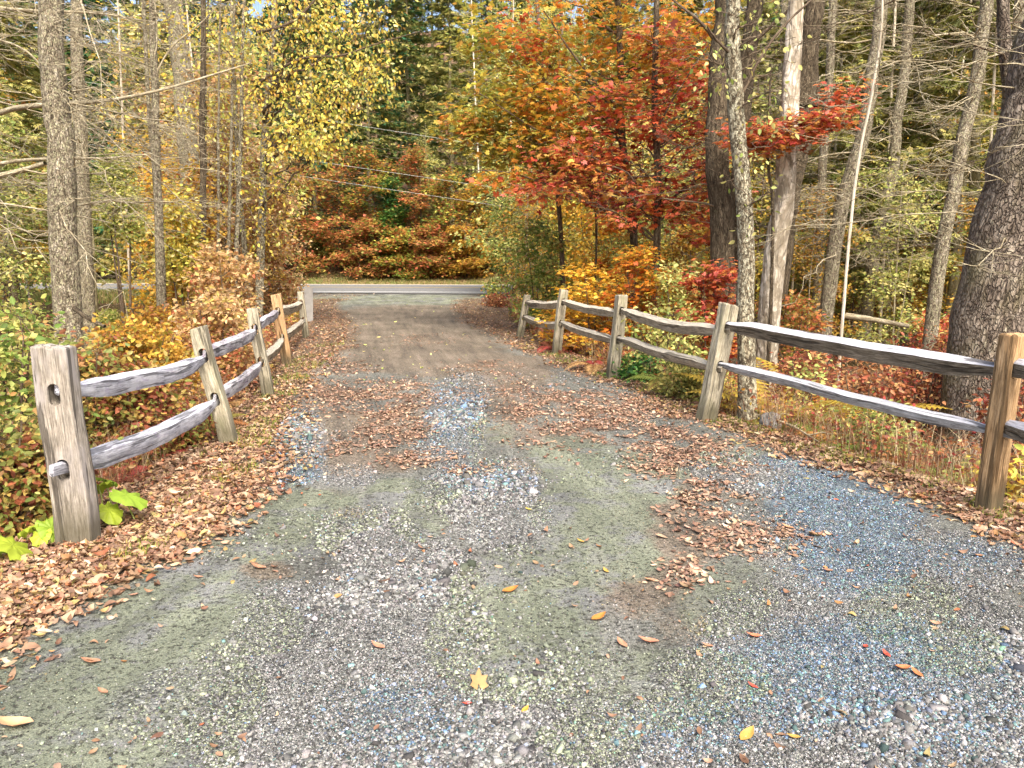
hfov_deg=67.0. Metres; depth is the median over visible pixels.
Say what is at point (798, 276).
sapling
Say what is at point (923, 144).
hemlock tree
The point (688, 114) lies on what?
sapling
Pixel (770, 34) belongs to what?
hemlock tree
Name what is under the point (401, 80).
forest tree
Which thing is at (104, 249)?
sapling
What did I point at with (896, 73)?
hemlock tree
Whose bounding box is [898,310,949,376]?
shrub
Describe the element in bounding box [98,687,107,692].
fallen leaf
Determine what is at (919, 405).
fern
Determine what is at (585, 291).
shrub
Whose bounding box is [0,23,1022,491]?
ground
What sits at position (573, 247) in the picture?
shrub
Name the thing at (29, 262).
sapling
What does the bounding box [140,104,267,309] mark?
sapling
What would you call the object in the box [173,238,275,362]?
shrub
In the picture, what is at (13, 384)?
shrub
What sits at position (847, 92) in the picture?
hemlock tree
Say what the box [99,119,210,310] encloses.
sapling
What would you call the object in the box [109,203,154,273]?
sapling
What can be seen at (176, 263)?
shrub
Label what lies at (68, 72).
hemlock tree
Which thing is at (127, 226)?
tree
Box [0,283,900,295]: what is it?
road
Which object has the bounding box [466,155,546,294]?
sapling
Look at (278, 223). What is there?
young maple
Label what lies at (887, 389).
shrub
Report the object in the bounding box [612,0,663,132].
hemlock tree
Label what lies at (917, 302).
sapling
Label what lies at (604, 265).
shrub
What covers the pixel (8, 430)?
shrub
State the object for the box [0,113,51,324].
sapling
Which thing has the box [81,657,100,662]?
fallen leaf
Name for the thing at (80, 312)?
fallen leaves
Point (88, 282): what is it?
spruce tree
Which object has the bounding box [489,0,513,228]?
bare tree
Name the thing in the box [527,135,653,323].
maple tree
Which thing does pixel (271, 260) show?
sapling
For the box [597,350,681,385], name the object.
shrub
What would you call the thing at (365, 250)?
young maple
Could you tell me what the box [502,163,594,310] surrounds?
sapling
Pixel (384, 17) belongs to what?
hemlock tree
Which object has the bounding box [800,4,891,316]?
bare tree
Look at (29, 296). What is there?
bare tree
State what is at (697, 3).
hemlock tree
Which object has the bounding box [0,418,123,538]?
shrub
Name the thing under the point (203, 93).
thin tree
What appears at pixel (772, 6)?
sapling
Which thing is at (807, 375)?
shrub
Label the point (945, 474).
fern
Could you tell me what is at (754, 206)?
sapling
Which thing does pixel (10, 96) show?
sapling
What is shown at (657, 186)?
maple tree
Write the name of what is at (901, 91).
spruce tree
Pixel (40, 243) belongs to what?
sapling
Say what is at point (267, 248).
sapling
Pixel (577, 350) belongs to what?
shrub
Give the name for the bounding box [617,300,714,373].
shrub
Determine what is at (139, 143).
hemlock tree
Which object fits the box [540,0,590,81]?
hemlock tree
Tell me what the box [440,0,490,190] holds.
forest tree
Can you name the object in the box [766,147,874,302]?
sapling
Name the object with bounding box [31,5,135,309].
bare tree
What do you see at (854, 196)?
slender tree
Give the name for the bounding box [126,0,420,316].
birch tree
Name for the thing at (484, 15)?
hemlock tree
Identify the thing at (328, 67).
hemlock tree
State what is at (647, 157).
sapling
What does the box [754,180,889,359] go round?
sapling
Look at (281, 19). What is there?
hemlock tree
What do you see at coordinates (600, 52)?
maple tree
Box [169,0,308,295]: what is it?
thin tree
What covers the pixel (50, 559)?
fallen leaves
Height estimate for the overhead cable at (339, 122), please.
12.151 m
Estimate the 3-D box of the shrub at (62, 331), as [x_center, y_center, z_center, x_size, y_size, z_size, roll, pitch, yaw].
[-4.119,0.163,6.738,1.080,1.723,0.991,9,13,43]
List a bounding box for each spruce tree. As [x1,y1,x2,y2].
[0,0,185,347]
[0,0,283,406]
[671,0,976,377]
[739,13,963,337]
[741,0,986,360]
[781,0,1021,276]
[785,0,1021,388]
[824,0,1000,256]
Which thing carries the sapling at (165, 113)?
on the ground at (332, 271)
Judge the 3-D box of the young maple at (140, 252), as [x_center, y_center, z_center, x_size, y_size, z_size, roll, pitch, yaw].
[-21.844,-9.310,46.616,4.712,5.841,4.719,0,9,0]
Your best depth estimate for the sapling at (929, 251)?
21.87 m
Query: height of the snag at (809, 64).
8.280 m
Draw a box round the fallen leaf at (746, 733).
[739,725,753,739]
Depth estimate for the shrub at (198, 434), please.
6.61 m
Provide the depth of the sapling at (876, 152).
20.88 m
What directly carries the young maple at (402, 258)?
on the ground at (332, 271)
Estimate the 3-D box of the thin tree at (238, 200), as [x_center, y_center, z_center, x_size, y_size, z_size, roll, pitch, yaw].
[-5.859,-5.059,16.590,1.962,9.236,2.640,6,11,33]
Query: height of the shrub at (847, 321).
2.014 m
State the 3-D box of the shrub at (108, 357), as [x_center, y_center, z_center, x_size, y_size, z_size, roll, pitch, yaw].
[-3.461,0.247,6.318,0.936,1.554,0.937,8,12,40]
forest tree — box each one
[107,2,144,169]
[208,34,253,161]
[260,0,300,183]
[371,0,426,169]
[413,121,443,239]
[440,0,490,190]
[469,1,525,239]
[501,0,561,151]
[508,0,553,103]
[540,0,591,116]
[557,0,599,91]
[586,0,637,128]
[612,17,651,183]
[645,0,706,229]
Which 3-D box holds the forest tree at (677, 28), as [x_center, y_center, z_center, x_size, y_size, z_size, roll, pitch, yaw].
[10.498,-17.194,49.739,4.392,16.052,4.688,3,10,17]
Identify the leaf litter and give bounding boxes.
[0,299,1023,767]
[327,295,594,385]
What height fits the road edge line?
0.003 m
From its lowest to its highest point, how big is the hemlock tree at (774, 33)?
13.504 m
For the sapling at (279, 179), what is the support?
on the ground at (332, 271)
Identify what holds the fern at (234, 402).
on the ground at (332, 271)
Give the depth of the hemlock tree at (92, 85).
44.78 m
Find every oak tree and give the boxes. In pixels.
[87,0,229,301]
[592,0,833,386]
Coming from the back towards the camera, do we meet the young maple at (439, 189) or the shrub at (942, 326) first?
the young maple at (439, 189)
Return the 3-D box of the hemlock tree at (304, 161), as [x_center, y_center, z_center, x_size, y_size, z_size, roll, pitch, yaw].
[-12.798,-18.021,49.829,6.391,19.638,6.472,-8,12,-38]
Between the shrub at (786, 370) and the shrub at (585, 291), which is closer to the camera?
the shrub at (786, 370)
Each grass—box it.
[0,288,899,310]
[1,342,1023,608]
[29,272,708,284]
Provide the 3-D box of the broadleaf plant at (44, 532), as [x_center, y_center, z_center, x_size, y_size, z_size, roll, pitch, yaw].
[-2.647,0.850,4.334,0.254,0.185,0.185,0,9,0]
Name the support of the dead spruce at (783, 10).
on the ground at (332, 271)
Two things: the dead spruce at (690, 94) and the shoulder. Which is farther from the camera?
the shoulder
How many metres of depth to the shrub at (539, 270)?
16.69 m
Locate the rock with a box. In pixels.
[758,412,781,428]
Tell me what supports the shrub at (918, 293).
on the ground at (332, 271)
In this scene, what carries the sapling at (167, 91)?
on the ground at (332, 271)
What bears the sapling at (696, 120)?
on the ground at (332, 271)
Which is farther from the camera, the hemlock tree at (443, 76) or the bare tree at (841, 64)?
the hemlock tree at (443, 76)
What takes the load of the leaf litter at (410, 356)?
on the driveway
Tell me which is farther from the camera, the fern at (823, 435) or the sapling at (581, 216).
the sapling at (581, 216)
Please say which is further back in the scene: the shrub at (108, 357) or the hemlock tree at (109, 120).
the hemlock tree at (109, 120)
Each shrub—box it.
[0,293,100,442]
[0,302,96,431]
[0,392,51,539]
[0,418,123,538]
[23,318,150,480]
[77,344,215,476]
[79,309,207,418]
[91,396,215,478]
[96,308,128,334]
[115,299,215,390]
[142,183,213,318]
[146,159,235,334]
[160,285,260,403]
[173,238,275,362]
[220,312,277,373]
[478,292,517,307]
[480,206,527,296]
[503,215,575,330]
[526,308,605,344]
[534,262,643,355]
[538,182,620,325]
[539,325,608,357]
[581,198,675,334]
[592,245,682,360]
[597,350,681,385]
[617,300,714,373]
[634,247,705,355]
[640,345,735,407]
[642,205,711,347]
[668,257,737,400]
[754,288,835,373]
[761,333,851,419]
[778,353,839,433]
[795,356,937,450]
[805,277,895,344]
[830,391,938,466]
[882,332,945,458]
[890,222,959,332]
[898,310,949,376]
[911,325,948,411]
[939,378,1023,493]
[948,444,1023,501]
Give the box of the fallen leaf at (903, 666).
[896,664,910,668]
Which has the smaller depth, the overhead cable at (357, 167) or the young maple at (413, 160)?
the overhead cable at (357, 167)
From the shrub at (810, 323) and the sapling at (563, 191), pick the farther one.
the sapling at (563, 191)
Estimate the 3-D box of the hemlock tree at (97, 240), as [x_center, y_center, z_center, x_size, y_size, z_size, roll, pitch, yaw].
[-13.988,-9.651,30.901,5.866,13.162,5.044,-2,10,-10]
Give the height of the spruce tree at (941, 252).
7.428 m
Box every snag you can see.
[651,0,902,390]
[698,0,919,365]
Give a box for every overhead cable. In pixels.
[69,79,478,144]
[90,144,497,205]
[92,128,487,186]
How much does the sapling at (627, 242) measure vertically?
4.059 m
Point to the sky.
(258, 7)
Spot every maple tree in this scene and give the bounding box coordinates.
[424,0,591,287]
[458,0,757,349]
[489,0,758,340]
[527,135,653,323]
[702,64,886,389]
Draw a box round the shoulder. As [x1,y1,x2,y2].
[97,283,503,284]
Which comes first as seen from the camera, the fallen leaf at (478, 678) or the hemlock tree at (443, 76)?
the fallen leaf at (478, 678)
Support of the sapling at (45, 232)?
on the ground at (332, 271)
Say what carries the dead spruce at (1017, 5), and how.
on the ground at (332, 271)
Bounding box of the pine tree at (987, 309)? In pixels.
[755,0,1023,474]
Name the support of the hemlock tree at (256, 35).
on the ground at (332, 271)
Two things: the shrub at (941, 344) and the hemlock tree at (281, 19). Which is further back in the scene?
the hemlock tree at (281, 19)
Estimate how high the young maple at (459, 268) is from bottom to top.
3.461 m
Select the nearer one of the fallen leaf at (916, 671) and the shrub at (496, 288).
the fallen leaf at (916, 671)
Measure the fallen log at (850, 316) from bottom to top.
0.231 m
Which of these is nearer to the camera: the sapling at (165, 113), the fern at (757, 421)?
the fern at (757, 421)
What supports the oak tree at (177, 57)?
on the ground at (332, 271)
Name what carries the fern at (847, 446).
on the ground at (332, 271)
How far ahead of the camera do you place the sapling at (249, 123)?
29.47 m
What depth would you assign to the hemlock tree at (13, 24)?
69.77 m
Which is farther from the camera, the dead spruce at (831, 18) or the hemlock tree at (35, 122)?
the hemlock tree at (35, 122)
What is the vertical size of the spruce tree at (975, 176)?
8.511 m
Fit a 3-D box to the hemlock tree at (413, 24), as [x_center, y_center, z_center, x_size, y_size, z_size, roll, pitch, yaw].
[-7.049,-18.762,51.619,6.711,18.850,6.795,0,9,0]
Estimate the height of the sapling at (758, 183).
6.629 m
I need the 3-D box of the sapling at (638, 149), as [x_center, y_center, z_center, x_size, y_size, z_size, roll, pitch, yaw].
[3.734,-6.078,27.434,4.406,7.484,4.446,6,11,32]
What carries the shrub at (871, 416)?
on the ground at (332, 271)
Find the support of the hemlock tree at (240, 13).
on the ground at (332, 271)
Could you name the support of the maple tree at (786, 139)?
on the ground at (332, 271)
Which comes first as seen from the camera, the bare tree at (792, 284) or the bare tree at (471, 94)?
the bare tree at (792, 284)
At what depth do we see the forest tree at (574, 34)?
58.33 m
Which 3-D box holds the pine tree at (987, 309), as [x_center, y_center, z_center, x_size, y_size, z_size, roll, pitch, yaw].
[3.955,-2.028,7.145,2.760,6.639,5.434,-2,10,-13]
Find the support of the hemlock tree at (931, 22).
on the ground at (332, 271)
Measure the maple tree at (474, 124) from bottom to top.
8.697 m
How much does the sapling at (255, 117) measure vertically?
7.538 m
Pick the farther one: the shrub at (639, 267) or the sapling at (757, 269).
the sapling at (757, 269)
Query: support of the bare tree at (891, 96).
on the ground at (332, 271)
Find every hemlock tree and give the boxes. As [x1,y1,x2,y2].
[0,0,37,63]
[0,0,116,336]
[0,1,46,197]
[0,74,49,267]
[3,92,44,255]
[14,0,69,185]
[16,61,49,274]
[33,0,100,155]
[39,58,99,207]
[65,0,139,251]
[85,81,122,278]
[86,0,142,137]
[88,79,148,274]
[91,0,223,246]
[103,0,172,155]
[118,73,153,253]
[161,0,223,177]
[186,0,252,161]
[199,0,275,183]
[245,0,336,199]
[245,13,309,239]
[273,0,366,231]
[291,2,356,172]
[292,0,393,210]
[309,0,424,246]
[346,0,433,187]
[363,0,454,235]
[395,0,470,167]
[414,0,486,238]
[434,0,514,211]
[457,0,549,183]
[492,0,573,111]
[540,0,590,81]
[544,0,662,258]
[576,0,641,166]
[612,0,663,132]
[621,0,707,259]
[638,0,692,192]
[661,0,774,259]
[676,0,777,229]
[703,0,756,93]
[752,2,871,328]
[753,0,780,111]
[753,0,931,292]
[754,3,832,294]
[766,1,912,282]
[800,0,968,343]
[858,0,1013,347]
[877,0,999,301]
[927,1,1012,246]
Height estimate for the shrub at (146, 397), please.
1.217 m
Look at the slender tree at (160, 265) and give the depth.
12.45 m
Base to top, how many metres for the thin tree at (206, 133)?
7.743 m
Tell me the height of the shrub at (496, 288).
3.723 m
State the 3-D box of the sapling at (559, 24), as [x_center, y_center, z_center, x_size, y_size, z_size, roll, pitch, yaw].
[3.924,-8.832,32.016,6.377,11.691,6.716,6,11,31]
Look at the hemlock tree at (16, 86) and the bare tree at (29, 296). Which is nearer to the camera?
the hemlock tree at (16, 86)
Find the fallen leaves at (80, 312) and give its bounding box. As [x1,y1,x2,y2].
[0,301,1023,646]
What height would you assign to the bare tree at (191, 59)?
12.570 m
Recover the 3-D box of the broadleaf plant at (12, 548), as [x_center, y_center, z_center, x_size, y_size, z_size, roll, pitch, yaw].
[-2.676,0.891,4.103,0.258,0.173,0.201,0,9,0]
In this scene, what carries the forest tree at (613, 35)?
on the ground at (332, 271)
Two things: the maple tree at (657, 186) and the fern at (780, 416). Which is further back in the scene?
the maple tree at (657, 186)
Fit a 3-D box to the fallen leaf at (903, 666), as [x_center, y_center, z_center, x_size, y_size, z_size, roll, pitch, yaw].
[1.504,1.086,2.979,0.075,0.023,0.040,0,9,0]
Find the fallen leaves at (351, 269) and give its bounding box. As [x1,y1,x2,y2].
[24,227,706,283]
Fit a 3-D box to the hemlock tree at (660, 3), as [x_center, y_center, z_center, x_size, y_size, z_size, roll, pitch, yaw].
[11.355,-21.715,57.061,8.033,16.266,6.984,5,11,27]
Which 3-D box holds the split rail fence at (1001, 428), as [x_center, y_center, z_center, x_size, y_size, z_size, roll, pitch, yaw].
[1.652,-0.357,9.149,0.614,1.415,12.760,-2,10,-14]
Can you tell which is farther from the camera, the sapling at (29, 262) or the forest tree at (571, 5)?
the forest tree at (571, 5)
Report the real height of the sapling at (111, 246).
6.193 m
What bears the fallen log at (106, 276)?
on the ground at (332, 271)
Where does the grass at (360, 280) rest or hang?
on the shoulder
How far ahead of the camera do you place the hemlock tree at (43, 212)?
25.45 m
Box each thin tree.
[119,0,264,311]
[141,0,297,287]
[146,0,265,298]
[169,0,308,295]
[173,0,288,309]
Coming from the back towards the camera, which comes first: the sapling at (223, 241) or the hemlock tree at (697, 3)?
the hemlock tree at (697, 3)
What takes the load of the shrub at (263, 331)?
on the ground at (332, 271)
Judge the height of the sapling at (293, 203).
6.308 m
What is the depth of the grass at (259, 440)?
6.56 m
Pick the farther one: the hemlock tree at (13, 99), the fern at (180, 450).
the hemlock tree at (13, 99)
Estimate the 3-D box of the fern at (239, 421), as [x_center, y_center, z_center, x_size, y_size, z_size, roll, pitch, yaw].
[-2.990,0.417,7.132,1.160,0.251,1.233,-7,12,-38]
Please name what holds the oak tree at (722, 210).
on the ground at (332, 271)
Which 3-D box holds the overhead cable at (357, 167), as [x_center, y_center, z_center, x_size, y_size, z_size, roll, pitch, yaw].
[-7.500,-9.146,32.099,75.794,11.609,0.012,1,9,8]
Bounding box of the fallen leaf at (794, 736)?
[787,733,800,737]
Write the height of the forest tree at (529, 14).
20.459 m
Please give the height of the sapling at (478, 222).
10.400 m
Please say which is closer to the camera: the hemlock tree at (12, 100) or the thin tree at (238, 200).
the thin tree at (238, 200)
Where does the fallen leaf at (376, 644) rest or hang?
on the driveway
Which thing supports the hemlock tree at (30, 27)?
on the ground at (332, 271)
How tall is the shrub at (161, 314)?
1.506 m
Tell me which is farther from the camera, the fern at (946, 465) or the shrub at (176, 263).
the shrub at (176, 263)
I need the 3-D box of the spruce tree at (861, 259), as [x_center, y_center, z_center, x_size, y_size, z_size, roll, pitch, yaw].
[7.723,-4.457,18.447,5.868,7.603,4.830,0,9,0]
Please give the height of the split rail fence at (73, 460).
1.382 m
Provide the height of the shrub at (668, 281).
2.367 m
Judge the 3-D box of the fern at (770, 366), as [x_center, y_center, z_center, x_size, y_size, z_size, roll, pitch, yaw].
[3.064,0.222,8.278,2.214,0.769,2.150,9,13,42]
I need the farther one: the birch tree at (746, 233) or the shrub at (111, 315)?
the shrub at (111, 315)
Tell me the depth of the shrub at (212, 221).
15.54 m
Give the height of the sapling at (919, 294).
7.887 m
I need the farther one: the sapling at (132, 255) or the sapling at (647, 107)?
the sapling at (132, 255)
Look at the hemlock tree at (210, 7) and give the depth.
69.48 m
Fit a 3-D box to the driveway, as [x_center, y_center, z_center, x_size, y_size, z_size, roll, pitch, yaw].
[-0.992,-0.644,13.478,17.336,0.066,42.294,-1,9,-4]
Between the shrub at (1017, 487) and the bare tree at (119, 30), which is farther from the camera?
the bare tree at (119, 30)
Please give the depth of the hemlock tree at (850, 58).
15.71 m
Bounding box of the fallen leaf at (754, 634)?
[747,632,761,636]
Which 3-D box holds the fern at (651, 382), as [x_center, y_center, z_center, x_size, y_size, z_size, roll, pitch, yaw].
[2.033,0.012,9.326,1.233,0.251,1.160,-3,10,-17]
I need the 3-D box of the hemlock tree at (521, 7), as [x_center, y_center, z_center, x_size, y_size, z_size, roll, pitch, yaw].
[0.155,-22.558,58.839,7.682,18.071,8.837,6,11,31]
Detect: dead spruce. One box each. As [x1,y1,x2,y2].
[0,0,249,294]
[629,5,777,282]
[664,0,962,351]
[673,0,862,287]
[821,0,998,340]
[842,0,1023,259]
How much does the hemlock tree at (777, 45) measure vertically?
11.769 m
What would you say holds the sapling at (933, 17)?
on the ground at (332, 271)
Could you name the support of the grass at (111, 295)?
on the ground at (332, 271)
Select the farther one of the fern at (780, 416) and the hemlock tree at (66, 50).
the hemlock tree at (66, 50)
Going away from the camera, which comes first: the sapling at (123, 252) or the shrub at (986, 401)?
the shrub at (986, 401)
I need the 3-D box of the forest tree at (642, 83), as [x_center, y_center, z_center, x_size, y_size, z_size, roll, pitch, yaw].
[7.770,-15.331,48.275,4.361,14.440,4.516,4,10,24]
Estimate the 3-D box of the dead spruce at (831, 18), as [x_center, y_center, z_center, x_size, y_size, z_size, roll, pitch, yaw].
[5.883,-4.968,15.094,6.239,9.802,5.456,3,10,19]
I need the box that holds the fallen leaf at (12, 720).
[0,716,32,725]
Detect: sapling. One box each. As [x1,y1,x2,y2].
[0,23,91,318]
[0,56,48,299]
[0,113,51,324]
[0,135,52,337]
[0,152,48,302]
[27,194,47,271]
[29,194,48,271]
[69,0,238,287]
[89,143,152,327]
[92,205,125,271]
[93,189,125,278]
[93,203,142,275]
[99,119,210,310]
[100,82,210,277]
[100,221,150,265]
[104,189,154,278]
[105,48,293,281]
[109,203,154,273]
[127,135,226,283]
[136,14,320,268]
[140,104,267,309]
[162,102,273,242]
[166,85,289,277]
[177,62,276,310]
[196,166,292,306]
[211,139,318,297]
[225,144,309,323]
[257,159,311,293]
[443,54,577,279]
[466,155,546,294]
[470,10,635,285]
[478,100,582,281]
[480,152,569,300]
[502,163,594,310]
[504,116,612,269]
[518,115,631,298]
[546,138,628,324]
[551,23,667,257]
[563,109,642,288]
[564,105,670,288]
[583,180,675,334]
[589,7,702,268]
[593,114,697,306]
[605,90,703,295]
[623,137,731,310]
[646,90,758,309]
[658,35,772,275]
[668,0,816,291]
[675,151,769,316]
[693,101,800,297]
[699,149,820,335]
[752,144,863,349]
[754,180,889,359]
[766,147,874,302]
[788,132,880,335]
[790,12,958,311]
[802,154,925,341]
[832,160,962,367]
[838,128,938,326]
[845,4,999,252]
[847,56,1001,317]
[888,128,994,333]
[915,132,986,312]
[924,195,978,321]
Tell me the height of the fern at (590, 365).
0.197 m
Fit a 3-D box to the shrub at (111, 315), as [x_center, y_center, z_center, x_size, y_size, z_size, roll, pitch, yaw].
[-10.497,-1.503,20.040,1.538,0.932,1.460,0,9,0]
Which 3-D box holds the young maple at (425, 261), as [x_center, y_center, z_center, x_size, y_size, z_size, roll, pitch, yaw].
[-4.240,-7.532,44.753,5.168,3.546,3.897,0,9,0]
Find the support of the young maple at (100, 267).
on the ground at (332, 271)
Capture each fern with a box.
[96,465,155,484]
[107,442,188,467]
[175,412,248,449]
[185,396,245,409]
[537,341,582,352]
[564,360,606,374]
[623,372,726,391]
[674,357,876,429]
[721,402,833,419]
[722,401,825,429]
[727,375,952,432]
[750,403,847,441]
[794,429,940,462]
[821,436,895,452]
[890,451,979,479]
[904,465,1011,492]
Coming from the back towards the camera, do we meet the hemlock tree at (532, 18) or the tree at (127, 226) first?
the hemlock tree at (532, 18)
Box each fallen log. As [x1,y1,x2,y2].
[32,275,153,278]
[845,313,909,327]
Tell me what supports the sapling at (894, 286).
on the ground at (332, 271)
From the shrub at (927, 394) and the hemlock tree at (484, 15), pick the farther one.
the hemlock tree at (484, 15)
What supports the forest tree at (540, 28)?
on the ground at (332, 271)
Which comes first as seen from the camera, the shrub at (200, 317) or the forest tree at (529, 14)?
the shrub at (200, 317)
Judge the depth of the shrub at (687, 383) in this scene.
8.67 m
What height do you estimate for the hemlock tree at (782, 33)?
10.356 m
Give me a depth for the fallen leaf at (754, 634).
3.23 m
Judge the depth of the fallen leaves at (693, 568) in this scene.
6.44 m
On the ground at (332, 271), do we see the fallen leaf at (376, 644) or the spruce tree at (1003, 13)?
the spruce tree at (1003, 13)
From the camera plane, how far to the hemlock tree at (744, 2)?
24.31 m
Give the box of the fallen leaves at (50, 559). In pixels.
[0,293,1023,682]
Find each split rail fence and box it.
[30,291,308,546]
[516,289,1023,509]
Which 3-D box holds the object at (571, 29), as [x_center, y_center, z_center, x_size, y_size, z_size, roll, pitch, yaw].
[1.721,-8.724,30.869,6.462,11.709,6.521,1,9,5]
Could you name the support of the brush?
on the ground at (332, 271)
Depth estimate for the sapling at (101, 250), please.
45.45 m
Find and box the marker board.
[304,287,312,320]
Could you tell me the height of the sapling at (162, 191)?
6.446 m
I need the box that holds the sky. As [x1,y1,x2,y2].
[5,0,779,43]
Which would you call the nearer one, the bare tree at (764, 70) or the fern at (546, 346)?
the fern at (546, 346)
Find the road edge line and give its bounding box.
[314,291,362,291]
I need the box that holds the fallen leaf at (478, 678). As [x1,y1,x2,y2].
[470,668,487,688]
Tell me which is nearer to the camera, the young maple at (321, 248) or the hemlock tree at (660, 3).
the young maple at (321, 248)
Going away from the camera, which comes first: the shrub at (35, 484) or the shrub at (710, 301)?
the shrub at (35, 484)
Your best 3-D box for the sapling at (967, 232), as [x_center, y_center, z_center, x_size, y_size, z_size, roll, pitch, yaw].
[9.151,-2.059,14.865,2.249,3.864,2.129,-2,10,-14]
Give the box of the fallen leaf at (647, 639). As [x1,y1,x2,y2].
[639,636,658,641]
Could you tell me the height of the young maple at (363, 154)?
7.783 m
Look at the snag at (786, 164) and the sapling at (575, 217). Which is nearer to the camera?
the snag at (786, 164)
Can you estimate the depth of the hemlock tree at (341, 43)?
54.75 m
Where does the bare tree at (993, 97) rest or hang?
on the ground at (332, 271)
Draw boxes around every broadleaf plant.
[0,535,32,560]
[17,517,54,546]
[95,477,147,524]
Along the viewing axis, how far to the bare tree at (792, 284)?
16.83 m
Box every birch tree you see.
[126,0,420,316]
[679,0,812,422]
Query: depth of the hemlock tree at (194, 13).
50.63 m
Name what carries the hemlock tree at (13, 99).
on the ground at (332, 271)
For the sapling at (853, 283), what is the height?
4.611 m
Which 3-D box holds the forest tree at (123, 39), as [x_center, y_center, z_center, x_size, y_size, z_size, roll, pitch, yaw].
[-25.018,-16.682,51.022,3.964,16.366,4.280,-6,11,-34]
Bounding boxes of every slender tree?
[30,0,269,329]
[771,0,957,386]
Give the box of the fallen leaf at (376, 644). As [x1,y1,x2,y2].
[371,640,384,647]
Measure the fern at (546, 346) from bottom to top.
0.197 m
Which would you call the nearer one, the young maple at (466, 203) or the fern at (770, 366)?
the fern at (770, 366)
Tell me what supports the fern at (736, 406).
on the ground at (332, 271)
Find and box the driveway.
[0,293,1023,767]
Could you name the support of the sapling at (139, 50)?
on the ground at (332, 271)
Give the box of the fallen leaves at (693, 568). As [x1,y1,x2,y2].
[294,332,834,596]
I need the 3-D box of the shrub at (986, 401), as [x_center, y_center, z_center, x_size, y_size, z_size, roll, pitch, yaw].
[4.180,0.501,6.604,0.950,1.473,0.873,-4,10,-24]
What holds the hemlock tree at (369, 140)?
on the ground at (332, 271)
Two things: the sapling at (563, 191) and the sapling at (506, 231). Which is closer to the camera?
the sapling at (506, 231)
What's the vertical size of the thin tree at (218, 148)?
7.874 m
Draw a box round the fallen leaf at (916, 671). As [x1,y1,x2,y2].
[912,667,922,676]
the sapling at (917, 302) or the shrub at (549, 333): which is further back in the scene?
the sapling at (917, 302)
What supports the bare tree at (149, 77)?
on the ground at (332, 271)
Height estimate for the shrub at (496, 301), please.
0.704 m
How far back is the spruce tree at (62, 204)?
9.27 m
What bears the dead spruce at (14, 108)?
on the ground at (332, 271)
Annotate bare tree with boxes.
[0,17,49,313]
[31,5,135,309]
[86,0,154,318]
[121,11,195,251]
[156,0,224,273]
[448,0,496,265]
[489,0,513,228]
[746,4,778,174]
[767,11,851,353]
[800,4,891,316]
[841,2,942,343]
[912,1,990,317]
[929,10,1010,281]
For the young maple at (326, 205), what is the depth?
46.26 m
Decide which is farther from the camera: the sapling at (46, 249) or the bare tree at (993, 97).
the sapling at (46, 249)
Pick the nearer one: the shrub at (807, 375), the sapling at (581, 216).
the shrub at (807, 375)
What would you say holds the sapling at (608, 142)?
on the ground at (332, 271)
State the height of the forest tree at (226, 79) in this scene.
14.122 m
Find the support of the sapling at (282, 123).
on the ground at (332, 271)
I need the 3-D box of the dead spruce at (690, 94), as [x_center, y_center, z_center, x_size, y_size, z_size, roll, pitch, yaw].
[5.421,-7.359,21.410,5.000,12.318,5.979,5,10,26]
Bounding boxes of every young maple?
[96,242,121,274]
[121,187,154,274]
[246,211,304,251]
[275,161,337,275]
[293,219,337,265]
[302,139,388,269]
[322,214,398,280]
[325,143,408,270]
[360,226,434,279]
[369,175,418,266]
[385,142,456,266]
[398,223,476,280]
[407,165,474,268]
[431,224,494,279]
[438,177,501,270]
[469,162,517,269]
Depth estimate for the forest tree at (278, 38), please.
62.33 m
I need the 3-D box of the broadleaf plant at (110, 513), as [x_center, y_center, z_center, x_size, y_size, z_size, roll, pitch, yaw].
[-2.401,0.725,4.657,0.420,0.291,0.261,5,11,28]
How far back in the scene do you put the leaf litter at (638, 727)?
3.61 m
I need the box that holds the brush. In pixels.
[4,292,1023,502]
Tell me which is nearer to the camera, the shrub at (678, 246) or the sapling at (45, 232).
the shrub at (678, 246)
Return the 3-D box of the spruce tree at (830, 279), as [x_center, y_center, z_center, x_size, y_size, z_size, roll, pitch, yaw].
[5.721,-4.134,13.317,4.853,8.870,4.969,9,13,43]
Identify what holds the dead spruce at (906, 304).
on the ground at (332, 271)
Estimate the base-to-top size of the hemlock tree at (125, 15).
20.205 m
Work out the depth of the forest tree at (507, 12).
47.27 m
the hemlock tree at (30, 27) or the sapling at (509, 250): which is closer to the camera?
the sapling at (509, 250)
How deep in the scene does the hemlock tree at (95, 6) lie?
47.08 m
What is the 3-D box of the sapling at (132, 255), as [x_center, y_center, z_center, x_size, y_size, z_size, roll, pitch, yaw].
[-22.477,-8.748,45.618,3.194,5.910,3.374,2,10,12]
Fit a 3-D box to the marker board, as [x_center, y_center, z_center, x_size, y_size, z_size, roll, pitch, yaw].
[-5.010,-1.863,19.059,0.210,1.050,0.030,1,9,-4]
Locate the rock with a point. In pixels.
(764, 418)
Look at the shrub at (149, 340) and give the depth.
8.07 m

